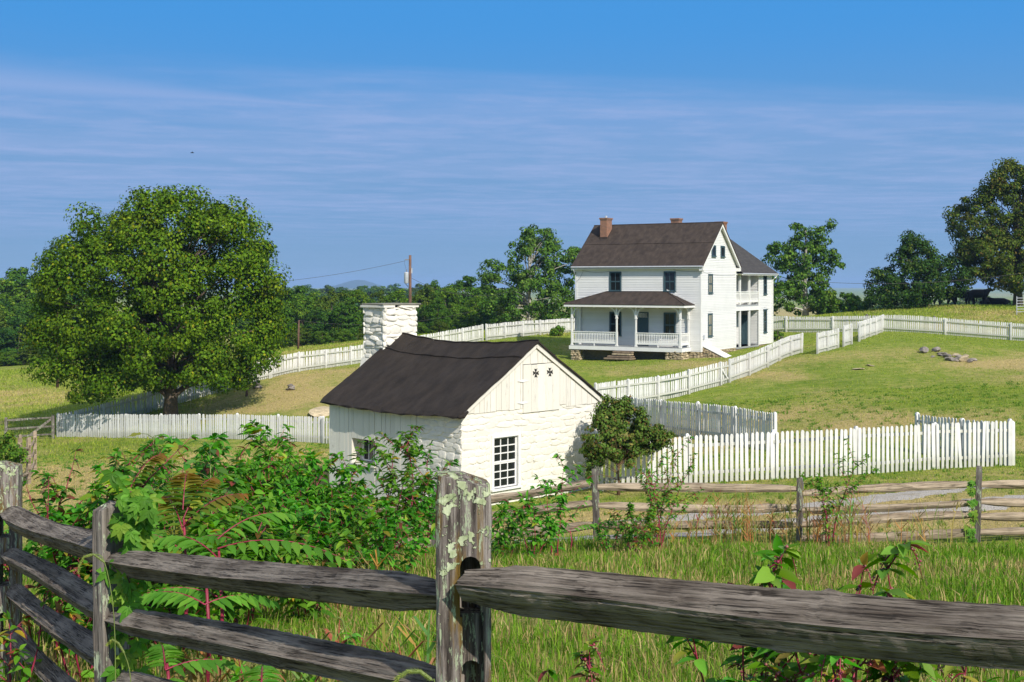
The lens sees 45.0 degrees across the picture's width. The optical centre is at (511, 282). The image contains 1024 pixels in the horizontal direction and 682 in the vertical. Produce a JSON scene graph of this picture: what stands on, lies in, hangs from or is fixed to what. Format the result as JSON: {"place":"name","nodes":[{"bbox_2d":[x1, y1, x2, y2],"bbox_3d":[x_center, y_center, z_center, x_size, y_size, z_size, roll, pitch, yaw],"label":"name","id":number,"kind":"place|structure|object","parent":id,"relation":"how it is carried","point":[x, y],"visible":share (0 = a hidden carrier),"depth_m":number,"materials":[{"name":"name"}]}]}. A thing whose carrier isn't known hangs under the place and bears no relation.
{"place":"outdoors","nodes":[
{"label":"outdoors","id":0,"kind":"place"},
{"bbox_2d":[123,432,197,607],"bbox_3d":[-3.047,2.179,10.541,0.764,1.817,0.790,0,0,-26],"label":"maple sapling","id":1,"kind":"object","parent":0,"point":[178,530],"visible":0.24,"depth_m":10.49,"materials":[{"name":"green plant"}]},
{"bbox_2d":[150,610,546,681],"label":"dry grass","id":2,"kind":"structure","parent":0,"point":[284,676],"depth_m":7.39,"materials":[{"name":"plant"}]},
{"bbox_2d":[0,288,1023,681],"bbox_3d":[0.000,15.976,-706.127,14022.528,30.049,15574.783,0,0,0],"label":"ground","id":3,"kind":"structure","parent":0,"point":[300,400],"depth_m":65.11,"materials":[{"name":"green plant"}]},
{"bbox_2d":[0,431,28,463],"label":"hedge bush","id":4,"kind":"object","parent":3,"relation":"on","point":[11,450],"visible":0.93,"depth_m":42.64,"materials":[{"name":"green plant"}]},
{"bbox_2d":[0,277,29,310],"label":"woodland tree","id":5,"kind":"object","parent":3,"relation":"on","point":[5,289],"visible":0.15,"depth_m":168.47,"materials":[{"name":"green plant"}]},
{"bbox_2d":[0,314,30,364],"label":"woodland tree","id":6,"kind":"object","parent":3,"relation":"on","point":[8,333],"visible":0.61,"depth_m":149.10,"materials":[{"name":"green plant"}]},
{"bbox_2d":[0,266,39,307],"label":"woodland tree","id":7,"kind":"object","parent":3,"relation":"on","point":[14,273],"visible":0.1,"depth_m":173.70,"materials":[{"name":"green plant"}]},
{"bbox_2d":[5,293,42,348],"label":"woodland tree","id":8,"kind":"object","parent":3,"relation":"on","point":[22,309],"visible":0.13,"depth_m":158.42,"materials":[{"name":"green plant"}]},
{"bbox_2d":[18,431,36,483],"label":"picket fence","id":9,"kind":"object","parent":3,"relation":"on","point":[29,466],"visible":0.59,"depth_m":46.99,"materials":[{"name":"white wood"}]},
{"bbox_2d":[4,415,54,439],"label":"board gate","id":10,"kind":"structure","parent":3,"relation":"on","point":[51,419],"depth_m":70.47,"materials":[{"name":"grey wood"}]},
{"bbox_2d":[0,589,77,681],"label":"pokeweed","id":11,"kind":"object","parent":3,"relation":"on","point":[5,640],"visible":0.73,"depth_m":7.66,"materials":[{"name":"green plant"}]},
{"bbox_2d":[3,446,102,644],"bbox_3d":[-3.861,2.239,10.027,1.234,1.771,1.030,0,0,42],"label":"pokeweed","id":12,"kind":"object","parent":3,"relation":"on","point":[63,490],"visible":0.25,"depth_m":10.04,"materials":[{"name":"green plant"}]},
{"bbox_2d":[31,558,156,681],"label":"pokeweed","id":13,"kind":"object","parent":3,"relation":"on","point":[56,597],"visible":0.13,"depth_m":8.25,"materials":[{"name":"green plant"}]},
{"bbox_2d":[27,488,167,630],"bbox_3d":[-3.317,2.338,9.912,1.067,1.450,0.989,0,0,-10],"label":"pokeweed","id":14,"kind":"object","parent":3,"relation":"on","point":[65,515],"visible":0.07,"depth_m":9.79,"materials":[{"name":"green plant"}]},
{"bbox_2d":[23,434,198,662],"bbox_3d":[-3.169,2.104,9.608,1.360,1.784,1.342,0,0,0],"label":"pokeweed","id":15,"kind":"object","parent":3,"relation":"on","point":[90,504],"visible":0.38,"depth_m":9.55,"materials":[{"name":"green plant"}]},
{"bbox_2d":[98,453,175,639],"bbox_3d":[-2.893,2.103,9.437,0.773,1.564,0.733,0,0,0],"label":"ailanthus sapling","id":16,"kind":"object","parent":3,"relation":"on","point":[159,458],"visible":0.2,"depth_m":9.44,"materials":[{"name":"green plant"}]},
{"bbox_2d":[14,184,297,423],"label":"linden tree","id":17,"kind":"object","parent":3,"relation":"on","point":[114,346],"visible":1,"depth_m":68.75,"materials":[{"name":"green plant"}]},
{"bbox_2d":[66,474,248,650],"bbox_3d":[-2.879,2.314,9.995,1.429,1.457,1.194,0,0,0],"label":"pokeweed","id":18,"kind":"object","parent":3,"relation":"on","point":[203,527],"visible":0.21,"depth_m":9.91,"materials":[{"name":"green plant"}]},
{"bbox_2d":[86,432,229,601],"bbox_3d":[-3.399,2.416,12.062,1.433,2.007,1.146,0,0,0],"label":"pokeweed","id":19,"kind":"object","parent":3,"relation":"on","point":[205,470],"visible":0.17,"depth_m":11.77,"materials":[{"name":"green plant"}]},
{"bbox_2d":[59,358,270,434],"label":"picket fence","id":20,"kind":"object","parent":3,"relation":"on","point":[106,408],"visible":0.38,"depth_m":74.09,"materials":[{"name":"paint"}]},
{"bbox_2d":[153,453,211,611],"bbox_3d":[-2.820,2.216,10.229,0.671,1.616,0.688,0,0,16],"label":"maple sapling","id":21,"kind":"object","parent":3,"relation":"on","point":[199,501],"visible":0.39,"depth_m":10.19,"materials":[{"name":"green plant"}]},
{"bbox_2d":[94,419,281,520],"bbox_3d":[-3.939,2.794,14.994,1.577,2.158,2.027,0,0,36],"label":"pokeweed","id":22,"kind":"object","parent":3,"relation":"on","point":[246,471],"visible":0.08,"depth_m":15.23,"materials":[{"name":"green plant"}]},
{"bbox_2d":[56,413,321,442],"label":"picket fence","id":23,"kind":"object","parent":3,"relation":"on","point":[152,425],"visible":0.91,"depth_m":66.56,"materials":[{"name":"paint"}]},
{"bbox_2d":[137,438,246,528],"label":"pokeweed","id":24,"kind":"object","parent":3,"relation":"on","point":[217,473],"visible":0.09,"depth_m":14.05,"materials":[{"name":"green plant"}]},
{"bbox_2d":[143,644,249,681],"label":"ailanthus sapling","id":25,"kind":"object","parent":3,"relation":"on","point":[198,664],"visible":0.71,"depth_m":6.67,"materials":[{"name":"green plant"}]},
{"bbox_2d":[152,471,249,673],"bbox_3d":[-2.246,2.043,8.524,0.857,1.408,0.757,0,0,0],"label":"ailanthus sapling","id":26,"kind":"object","parent":3,"relation":"on","point":[192,478],"visible":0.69,"depth_m":8.65,"materials":[{"name":"green plant"}]},
{"bbox_2d":[158,475,254,616],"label":"pokeweed","id":27,"kind":"object","parent":3,"relation":"on","point":[246,507],"visible":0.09,"depth_m":12.13,"materials":[{"name":"green plant"}]},
{"bbox_2d":[169,440,248,607],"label":"leafy shoot","id":28,"kind":"object","parent":3,"relation":"on","point":[221,470],"visible":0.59,"depth_m":11.50,"materials":[{"name":"green plant"}]},
{"bbox_2d":[139,560,279,681],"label":"ailanthus sapling","id":29,"kind":"object","parent":3,"relation":"on","point":[175,597],"visible":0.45,"depth_m":7.21,"materials":[{"name":"green plant"}]},
{"bbox_2d":[177,492,279,624],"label":"pokeweed","id":30,"kind":"object","parent":3,"relation":"on","point":[251,554],"visible":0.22,"depth_m":11.23,"materials":[{"name":"green plant"}]},
{"bbox_2d":[199,470,276,612],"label":"pokeweed","id":31,"kind":"object","parent":3,"relation":"on","point":[258,492],"visible":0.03,"depth_m":13.31,"materials":[{"name":"green plant"}]},
{"bbox_2d":[134,511,354,676],"bbox_3d":[-1.720,2.093,7.962,1.395,1.131,0.899,0,0,0],"label":"ailanthus sapling","id":32,"kind":"object","parent":3,"relation":"on","point":[267,543],"visible":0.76,"depth_m":8.02,"materials":[{"name":"green plant"}]},
{"bbox_2d":[196,423,298,538],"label":"pokeweed","id":33,"kind":"object","parent":3,"relation":"on","point":[272,487],"visible":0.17,"depth_m":15.48,"materials":[{"name":"green plant"}]},
{"bbox_2d":[194,425,307,558],"bbox_3d":[-3.350,2.899,15.934,1.416,2.247,1.412,0,0,0],"label":"pokeweed","id":34,"kind":"object","parent":3,"relation":"on","point":[290,481],"visible":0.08,"depth_m":15.61,"materials":[{"name":"green plant"}]},
{"bbox_2d":[241,665,307,681],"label":"ailanthus sapling","id":35,"kind":"object","parent":3,"relation":"on","point":[256,671],"visible":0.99,"depth_m":5.72,"materials":[{"name":"green plant"}]},
{"bbox_2d":[223,481,338,600],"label":"pokeweed","id":36,"kind":"object","parent":3,"relation":"on","point":[313,519],"visible":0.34,"depth_m":13.82,"materials":[{"name":"green plant"}]},
{"bbox_2d":[235,434,333,556],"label":"pokeweed","id":37,"kind":"object","parent":3,"relation":"on","point":[290,453],"visible":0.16,"depth_m":17.56,"materials":[{"name":"green plant"}]},
{"bbox_2d":[225,632,361,681],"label":"pokeweed","id":38,"kind":"object","parent":3,"relation":"on","point":[235,677],"visible":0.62,"depth_m":6.54,"materials":[{"name":"green plant"}]},
{"bbox_2d":[285,293,315,344],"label":"woodland tree","id":39,"kind":"object","parent":3,"relation":"on","point":[300,312],"visible":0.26,"depth_m":149.09,"materials":[{"name":"green plant"}]},
{"bbox_2d":[287,327,313,346],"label":"woodland tree","id":40,"kind":"object","parent":3,"relation":"on","point":[303,340],"visible":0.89,"depth_m":134.56,"materials":[{"name":"green plant"}]},
{"bbox_2d":[266,525,361,625],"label":"pokeweed","id":41,"kind":"object","parent":3,"relation":"on","point":[346,537],"visible":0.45,"depth_m":11.97,"materials":[{"name":"green plant"}]},
{"bbox_2d":[303,307,335,344],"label":"woodland tree","id":42,"kind":"object","parent":3,"relation":"on","point":[320,319],"visible":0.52,"depth_m":139.35,"materials":[{"name":"green plant"}]},
{"bbox_2d":[259,435,383,555],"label":"pokeweed","id":43,"kind":"object","parent":3,"relation":"on","point":[343,473],"visible":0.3,"depth_m":16.77,"materials":[{"name":"green plant"}]},
{"bbox_2d":[277,502,380,565],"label":"pokeweed","id":44,"kind":"object","parent":3,"relation":"on","point":[358,521],"visible":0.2,"depth_m":14.59,"materials":[{"name":"green plant"}]},
{"bbox_2d":[289,476,369,558],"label":"pokeweed","id":45,"kind":"object","parent":3,"relation":"on","point":[342,488],"visible":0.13,"depth_m":16.65,"materials":[{"name":"green plant"}]},
{"bbox_2d":[280,477,379,560],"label":"pokeweed","id":46,"kind":"object","parent":3,"relation":"on","point":[338,505],"visible":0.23,"depth_m":15.36,"materials":[{"name":"green plant"}]},
{"bbox_2d":[311,289,350,341],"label":"woodland tree","id":47,"kind":"object","parent":3,"relation":"on","point":[325,299],"visible":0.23,"depth_m":149.63,"materials":[{"name":"green plant"}]},
{"bbox_2d":[276,543,405,612],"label":"dry grass","id":48,"kind":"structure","parent":3,"relation":"on","point":[359,566],"depth_m":13.36,"materials":[{"name":"plant"}]},
{"bbox_2d":[325,296,363,340],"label":"woodland tree","id":49,"kind":"object","parent":3,"relation":"on","point":[353,316],"visible":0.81,"depth_m":138.98,"materials":[{"name":"green plant"}]},
{"bbox_2d":[308,507,397,569],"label":"pokeweed","id":50,"kind":"object","parent":3,"relation":"on","point":[383,529],"visible":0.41,"depth_m":14.11,"materials":[{"name":"green plant"}]},
{"bbox_2d":[319,478,433,558],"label":"pokeweed","id":51,"kind":"object","parent":3,"relation":"on","point":[420,506],"visible":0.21,"depth_m":17.65,"materials":[{"name":"green plant"}]},
{"bbox_2d":[271,324,483,377],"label":"picket fence","id":52,"kind":"object","parent":3,"relation":"on","point":[463,335],"visible":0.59,"depth_m":84.03,"materials":[{"name":"paint"}]},
{"bbox_2d":[334,425,454,566],"bbox_3d":[-1.969,3.279,18.841,1.798,2.127,1.541,0,0,33],"label":"pokeweed","id":53,"kind":"object","parent":3,"relation":"on","point":[391,475],"visible":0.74,"depth_m":18.59,"materials":[{"name":"green plant"}]},
{"bbox_2d":[358,500,434,571],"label":"pokeweed","id":54,"kind":"object","parent":3,"relation":"on","point":[423,540],"visible":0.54,"depth_m":15.92,"materials":[{"name":"green plant"}]},
{"bbox_2d":[412,283,434,328],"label":"woodland tree","id":55,"kind":"object","parent":3,"relation":"on","point":[422,296],"visible":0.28,"depth_m":154.78,"materials":[{"name":"green plant"}]},
{"bbox_2d":[388,440,459,557],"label":"pokeweed","id":56,"kind":"object","parent":3,"relation":"on","point":[430,488],"visible":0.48,"depth_m":19.09,"materials":[{"name":"green plant"}]},
{"bbox_2d":[420,297,452,333],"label":"woodland tree","id":57,"kind":"object","parent":3,"relation":"on","point":[439,312],"visible":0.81,"depth_m":141.40,"materials":[{"name":"green plant"}]},
{"bbox_2d":[427,286,462,330],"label":"woodland tree","id":58,"kind":"object","parent":3,"relation":"on","point":[454,304],"visible":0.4,"depth_m":151.45,"materials":[{"name":"green plant"}]},
{"bbox_2d":[319,303,605,504],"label":"stone outbuilding","id":59,"kind":"structure","parent":3,"relation":"on","point":[506,416],"depth_m":35.30,"materials":[{"name":"white paint"}]},
{"bbox_2d":[491,432,522,491],"bbox_3d":[-0.203,4.945,34.214,1.170,1.540,0.245,0,0,-45],"label":"window","id":60,"kind":"structure","parent":59,"relation":"in","point":[505,459],"depth_m":34.27,"materials":[{"name":"white paint"}]},
{"bbox_2d":[442,275,490,330],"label":"woodland tree","id":61,"kind":"object","parent":3,"relation":"on","point":[466,286],"visible":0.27,"depth_m":157.00,"materials":[{"name":"green plant"}]},
{"bbox_2d":[458,296,486,328],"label":"woodland tree","id":62,"kind":"object","parent":3,"relation":"on","point":[470,315],"visible":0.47,"depth_m":143.19,"materials":[{"name":"green plant"}]},
{"bbox_2d":[0,460,1023,681],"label":"split rail fence","id":63,"kind":"object","parent":3,"relation":"on","point":[465,591],"visible":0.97,"depth_m":3.94,"materials":[{"name":"grey wood"}]},
{"bbox_2d":[95,469,165,681],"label":"creeper vine","id":64,"kind":"object","parent":63,"relation":"attached to","point":[133,528],"visible":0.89,"depth_m":6.17,"materials":[{"name":"green plant"}]},
{"bbox_2d":[1,532,1023,681],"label":"tall grass","id":65,"kind":"structure","parent":3,"relation":"on","point":[964,583],"depth_m":13.44,"materials":[{"name":"green plant"}]},
{"bbox_2d":[491,498,535,561],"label":"pokeweed","id":66,"kind":"object","parent":3,"relation":"on","point":[509,530],"visible":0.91,"depth_m":19.22,"materials":[{"name":"green plant"}]},
{"bbox_2d":[4,381,1023,557],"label":"lawn grass","id":67,"kind":"structure","parent":3,"relation":"on","point":[629,499],"depth_m":48.99,"materials":[{"name":"green plant"}]},
{"bbox_2d":[475,223,580,324],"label":"sycamore tree","id":68,"kind":"object","parent":3,"relation":"on","point":[526,281],"visible":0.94,"depth_m":128.93,"materials":[{"name":"green plant"}]},
{"bbox_2d":[485,318,574,339],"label":"picket fence","id":69,"kind":"object","parent":3,"relation":"on","point":[520,328],"visible":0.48,"depth_m":102.23,"materials":[{"name":"paint"}]},
{"bbox_2d":[498,486,567,556],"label":"pokeweed","id":70,"kind":"object","parent":3,"relation":"on","point":[549,523],"visible":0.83,"depth_m":20.49,"materials":[{"name":"green plant"}]},
{"bbox_2d":[530,453,594,555],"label":"pokeweed","id":71,"kind":"object","parent":3,"relation":"on","point":[560,484],"visible":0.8,"depth_m":21.09,"materials":[{"name":"green plant"}]},
{"bbox_2d":[538,637,607,681],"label":"pokeweed","id":72,"kind":"object","parent":3,"relation":"on","point":[586,659],"visible":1,"depth_m":4.76,"materials":[{"name":"green plant"}]},
{"bbox_2d":[593,517,627,551],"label":"pokeweed","id":73,"kind":"object","parent":3,"relation":"on","point":[599,529],"visible":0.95,"depth_m":21.96,"materials":[{"name":"green plant"}]},
{"bbox_2d":[578,393,675,494],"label":"rose shrub","id":74,"kind":"object","parent":3,"relation":"on","point":[636,442],"visible":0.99,"depth_m":35.07,"materials":[{"name":"green plant"}]},
{"bbox_2d":[607,501,663,552],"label":"pokeweed","id":75,"kind":"object","parent":3,"relation":"on","point":[643,537],"visible":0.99,"depth_m":21.55,"materials":[{"name":"green plant"}]},
{"bbox_2d":[594,362,721,405],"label":"picket fence","id":76,"kind":"object","parent":3,"relation":"on","point":[643,389],"visible":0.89,"depth_m":65.64,"materials":[{"name":"paint"}]},
{"bbox_2d":[626,436,704,548],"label":"pokeweed","id":77,"kind":"object","parent":3,"relation":"on","point":[664,495],"visible":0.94,"depth_m":22.48,"materials":[{"name":"green plant"}]},
{"bbox_2d":[313,466,1023,546],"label":"split rail fence","id":78,"kind":"object","parent":3,"relation":"on","point":[595,504],"visible":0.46,"depth_m":24.96,"materials":[{"name":"wood"}]},
{"bbox_2d":[964,480,977,542],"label":"creeper vine","id":79,"kind":"object","parent":78,"relation":"attached to","point":[971,492],"visible":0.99,"depth_m":24.87,"materials":[{"name":"green plant"}]},
{"bbox_2d":[563,216,778,359],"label":"farmhouse","id":80,"kind":"object","parent":3,"relation":"on","point":[676,289],"visible":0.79,"depth_m":86.94,"materials":[{"name":"paint"}]},
{"bbox_2d":[627,395,776,449],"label":"picket fence","id":81,"kind":"object","parent":3,"relation":"on","point":[657,411],"visible":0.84,"depth_m":49.32,"materials":[{"name":"paint"}]},
{"bbox_2d":[397,495,1023,547],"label":"gravel path","id":82,"kind":"structure","parent":3,"relation":"on","point":[987,507],"depth_m":29.09,"materials":[{"name":"grey gravel"}]},
{"bbox_2d":[664,533,797,681],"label":"pokeweed","id":83,"kind":"object","parent":3,"relation":"on","point":[757,653],"visible":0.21,"depth_m":4.59,"materials":[{"name":"green plant"}]},
{"bbox_2d":[728,333,802,382],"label":"picket fence","id":84,"kind":"object","parent":3,"relation":"on","point":[769,355],"visible":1,"depth_m":73.80,"materials":[{"name":"paint"}]},
{"bbox_2d":[607,487,984,521],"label":"gravel path","id":85,"kind":"structure","parent":3,"relation":"on","point":[906,495],"depth_m":31.14,"materials":[{"name":"grey gravel"}]},
{"bbox_2d":[761,218,845,315],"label":"sycamore tree","id":86,"kind":"object","parent":3,"relation":"on","point":[795,289],"visible":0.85,"depth_m":121.11,"materials":[{"name":"green plant"}]},
{"bbox_2d":[596,419,1012,490],"bbox_3d":[9.158,5.372,37.424,13.691,2.145,0.415,0,0,-13],"label":"picket fence","id":87,"kind":"object","parent":3,"relation":"on","point":[772,441],"visible":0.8,"depth_m":37.33,"materials":[{"name":"paint"}]},
{"bbox_2d":[750,655,861,681],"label":"pokeweed","id":88,"kind":"object","parent":3,"relation":"on","point":[834,662],"visible":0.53,"depth_m":4.12,"materials":[{"name":"green plant"}]},
{"bbox_2d":[773,315,879,331],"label":"picket fence","id":89,"kind":"object","parent":3,"relation":"on","point":[833,322],"visible":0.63,"depth_m":98.91,"materials":[{"name":"paint"}]},
{"bbox_2d":[816,328,838,353],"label":"picket fence","id":90,"kind":"object","parent":3,"relation":"on","point":[832,342],"visible":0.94,"depth_m":79.50,"materials":[{"name":"paint"}]},
{"bbox_2d":[800,438,879,545],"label":"pokeweed","id":91,"kind":"object","parent":3,"relation":"on","point":[819,486],"visible":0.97,"depth_m":23.42,"materials":[{"name":"green plant"}]},
{"bbox_2d":[815,288,872,313],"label":"roadside bush","id":92,"kind":"object","parent":3,"relation":"on","point":[850,298],"visible":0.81,"depth_m":120.49,"materials":[{"name":"green plant"}]},
{"bbox_2d":[743,540,946,681],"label":"pokeweed","id":93,"kind":"object","parent":3,"relation":"on","point":[764,576],"visible":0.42,"depth_m":4.27,"materials":[{"name":"green plant"}]},
{"bbox_2d":[858,315,882,341],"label":"picket fence","id":94,"kind":"object","parent":3,"relation":"on","point":[870,327],"visible":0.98,"depth_m":88.51,"materials":[{"name":"paint"}]},
{"bbox_2d":[863,230,974,308],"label":"apple tree","id":95,"kind":"object","parent":3,"relation":"on","point":[928,267],"visible":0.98,"depth_m":116.59,"materials":[{"name":"green plant"}]},
{"bbox_2d":[883,314,1023,340],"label":"picket fence","id":96,"kind":"object","parent":3,"relation":"on","point":[971,330],"visible":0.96,"depth_m":93.29,"materials":[{"name":"paint"}]},
{"bbox_2d":[915,412,1014,464],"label":"picket fence","id":97,"kind":"object","parent":3,"relation":"on","point":[933,419],"visible":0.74,"depth_m":41.13,"materials":[{"name":"paint"}]},
{"bbox_2d":[942,157,1023,305],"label":"oak tree","id":98,"kind":"object","parent":3,"relation":"on","point":[975,250],"visible":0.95,"depth_m":117.32,"materials":[{"name":"green plant"}]},
{"bbox_2d":[0,0,1023,287],"label":"sky","id":99,"kind":"structure","parent":0,"point":[366,134],"materials":[{"name":"blue"}]},
{"bbox_2d":[596,502,706,547],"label":"dry grass","id":100,"kind":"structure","parent":0,"point":[667,532],"depth_m":23.41,"materials":[{"name":"plant"}]},
{"bbox_2d":[653,486,797,544],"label":"dry grass","id":101,"kind":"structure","parent":0,"point":[744,523],"depth_m":24.33,"materials":[{"name":"brown plant"}]},
{"bbox_2d":[775,470,886,544],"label":"dry grass","id":102,"kind":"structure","parent":0,"point":[849,533],"depth_m":24.09,"materials":[{"name":"plant"}]},
{"bbox_2d":[852,496,980,546],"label":"dry grass","id":103,"kind":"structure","parent":0,"point":[912,532],"depth_m":23.80,"materials":[{"name":"brown plant"}]},
{"bbox_2d":[929,664,1002,681],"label":"pokeweed","id":104,"kind":"object","parent":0,"point":[948,670],"visible":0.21,"depth_m":3.88,"materials":[{"name":"green plant"}]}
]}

